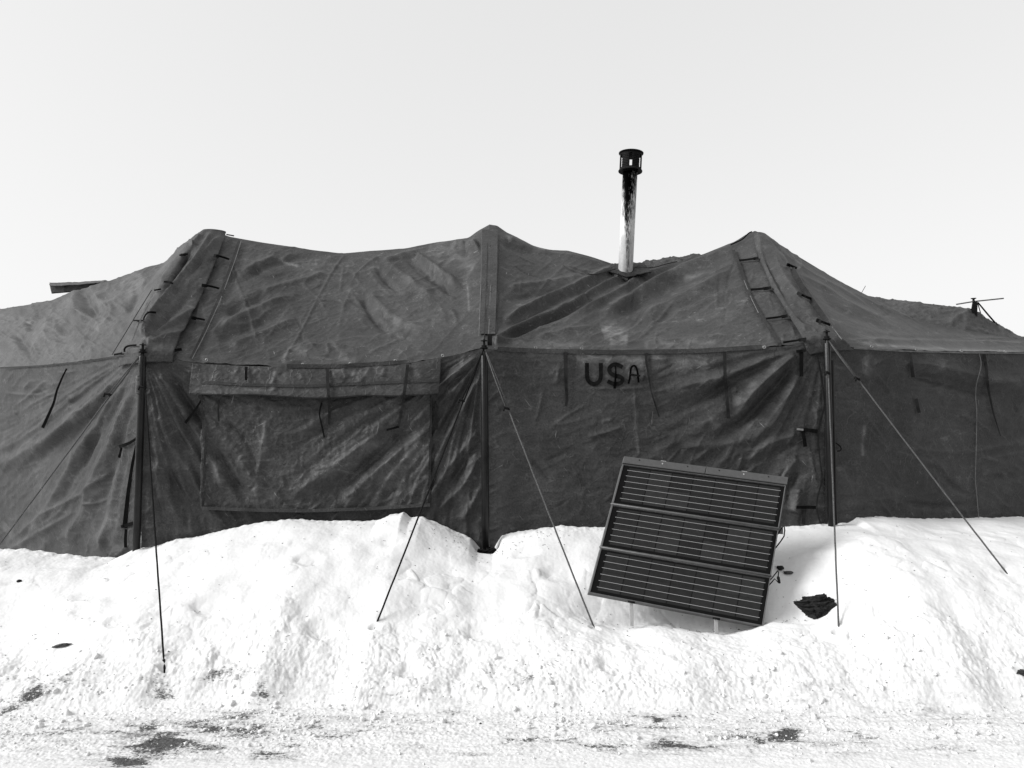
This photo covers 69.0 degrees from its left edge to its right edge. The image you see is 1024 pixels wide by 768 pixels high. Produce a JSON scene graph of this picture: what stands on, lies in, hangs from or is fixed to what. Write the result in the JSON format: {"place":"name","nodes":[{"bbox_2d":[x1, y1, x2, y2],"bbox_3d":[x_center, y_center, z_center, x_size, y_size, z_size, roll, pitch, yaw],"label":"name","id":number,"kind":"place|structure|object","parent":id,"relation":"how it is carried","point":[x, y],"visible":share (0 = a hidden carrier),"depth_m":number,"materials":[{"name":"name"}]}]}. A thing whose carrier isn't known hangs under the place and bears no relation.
{"place":"outdoors","nodes":[
{"label":"outdoors","id":0,"kind":"place"},
{"bbox_2d":[0,0,1023,335],"label":"sky","id":1,"kind":"structure","parent":0,"point":[879,143],"materials":[{"name":"white"}]},
{"label":"ground","id":2,"kind":"structure","parent":0,"visible":0},
{"bbox_2d":[0,224,1023,557],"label":"army tent","id":3,"kind":"object","parent":2,"relation":"on","point":[286,382],"visible":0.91,"depth_m":6.25,"materials":[{"name":"fabric"}]},
{"bbox_2d":[132,343,146,551],"bbox_3d":[-2.964,0.563,5.923,0.078,1.784,0.071,0,-3,0],"label":"tent pole","id":4,"kind":"object","parent":3,"relation":"attached to","point":[138,481],"visible":0.91,"depth_m":5.90,"materials":[{"name":"metal"}]},
{"bbox_2d":[0,353,140,544],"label":"guy rope","id":5,"kind":"object","parent":4,"relation":"attached to","point":[81,434],"visible":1,"depth_m":5.67,"materials":[{"name":"fabric"}]},
{"bbox_2d":[138,352,165,672],"bbox_3d":[-2.517,0.726,5.158,0.066,2.055,1.748,2,-4,-32],"label":"guy rope","id":6,"kind":"object","parent":4,"relation":"attached to","point":[161,625],"visible":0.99,"depth_m":5.05,"materials":[{"name":"fabric"}]},
{"bbox_2d":[199,393,430,508],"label":"window cover","id":7,"kind":"structure","parent":3,"relation":"in","point":[263,452],"depth_m":5.98,"materials":[{"name":"fabric"}]},
{"bbox_2d":[618,149,643,279],"bbox_3d":[1.305,-1.735,8.222,0.309,1.685,0.274,0,-3,0],"label":"stove pipe","id":8,"kind":"object","parent":3,"relation":"attached to","point":[628,172],"visible":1,"depth_m":8.16,"materials":[{"name":"metal"}]},
{"bbox_2d":[823,330,836,526],"bbox_3d":[2.534,0.467,5.929,0.063,1.797,0.130,-2,-4,37],"label":"tent pole","id":9,"kind":"object","parent":3,"relation":"attached to","point":[828,458],"visible":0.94,"depth_m":5.91,"materials":[{"name":"metal"}]},
{"bbox_2d":[824,340,839,626],"bbox_3d":[2.281,0.614,5.335,0.048,2.018,1.221,-1,-3,22],"label":"guy rope","id":10,"kind":"object","parent":9,"relation":"attached to","point":[826,372],"visible":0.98,"depth_m":5.28,"materials":[{"name":"fabric"}]},
{"bbox_2d":[828,340,1007,573],"bbox_3d":[2.965,0.481,5.539,1.165,1.732,0.066,-2,-4,37],"label":"guy rope","id":11,"kind":"object","parent":9,"relation":"attached to","point":[856,378],"visible":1,"depth_m":5.55,"materials":[{"name":"fabric"}]},
{"bbox_2d":[0,481,1023,767],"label":"snow","id":12,"kind":"structure","parent":2,"relation":"on","point":[518,609],"depth_m":4.47,"materials":[{"name":"white snow"}]},
{"bbox_2d":[51,643,71,647],"bbox_3d":[-2.768,1.607,4.580,0.127,0.030,0.041,0,-3,0],"label":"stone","id":13,"kind":"object","parent":12,"relation":"on","point":[61,645],"visible":1,"depth_m":4.57,"materials":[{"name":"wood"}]},
{"bbox_2d":[480,334,491,551],"bbox_3d":[-0.198,0.533,5.927,0.123,1.875,0.074,3,-4,-44],"label":"tent pole","id":14,"kind":"object","parent":12,"relation":"on","point":[484,453],"visible":0.98,"depth_m":5.89,"materials":[{"name":"metal"}]},
{"bbox_2d":[374,349,483,628],"bbox_3d":[-0.554,0.628,5.329,0.045,1.906,1.336,-2,-3,30],"label":"guy rope","id":15,"kind":"object","parent":14,"relation":"attached to","point":[462,400],"visible":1,"depth_m":5.29,"materials":[{"name":"fabric"}]},
{"bbox_2d":[484,349,594,627],"bbox_3d":[0.141,0.657,5.398,0.066,1.956,1.253,2,-4,-38],"label":"guy rope","id":16,"kind":"object","parent":14,"relation":"attached to","point":[504,406],"visible":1,"depth_m":5.40,"materials":[{"name":"fabric"}]},
{"bbox_2d":[477,547,495,553],"bbox_3d":[-0.195,1.315,5.839,0.160,0.069,0.110,0,-3,0],"label":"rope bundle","id":17,"kind":"object","parent":12,"relation":"on","point":[490,550],"visible":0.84,"depth_m":5.82,"materials":[{"name":"black"}]},
{"bbox_2d":[8,522,1023,732],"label":"dirt specks","id":18,"kind":"object","parent":12,"relation":"on","point":[515,660],"visible":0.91,"depth_m":4.63,"materials":[{"name":"grey soil"}]},
{"bbox_2d":[587,456,787,633],"bbox_3d":[1.267,1.096,5.274,1.531,1.151,0.717,0,-3,0],"label":"solar panel","id":19,"kind":"object","parent":12,"relation":"on","point":[696,540],"visible":0.97,"depth_m":5.17,"materials":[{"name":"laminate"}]},
{"bbox_2d":[794,593,836,619],"bbox_3d":[2.041,1.507,4.997,0.306,0.209,0.244,0,-3,0],"label":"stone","id":20,"kind":"object","parent":12,"relation":"on","point":[817,606],"visible":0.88,"depth_m":4.93,"materials":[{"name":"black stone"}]},
{"bbox_2d":[1016,669,1023,675],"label":"stone","id":21,"kind":"object","parent":12,"relation":"on","point":[1020,671],"visible":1,"depth_m":4.31,"materials":[{"name":"grey stone"}]},
{"bbox_2d":[870,296,1023,340],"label":"army tent","id":22,"kind":"object","parent":2,"relation":"on","point":[965,319],"visible":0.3,"depth_m":11.03,"materials":[{"name":"fabric"}]},
{"bbox_2d":[956,298,1003,315],"bbox_3d":[6.931,-1.142,11.040,0.772,0.288,0.087,0,-3,-5],"label":"antenna","id":23,"kind":"object","parent":22,"relation":"on","point":[974,307],"visible":1,"depth_m":11.00,"materials":[{"name":"metal"}]}
]}

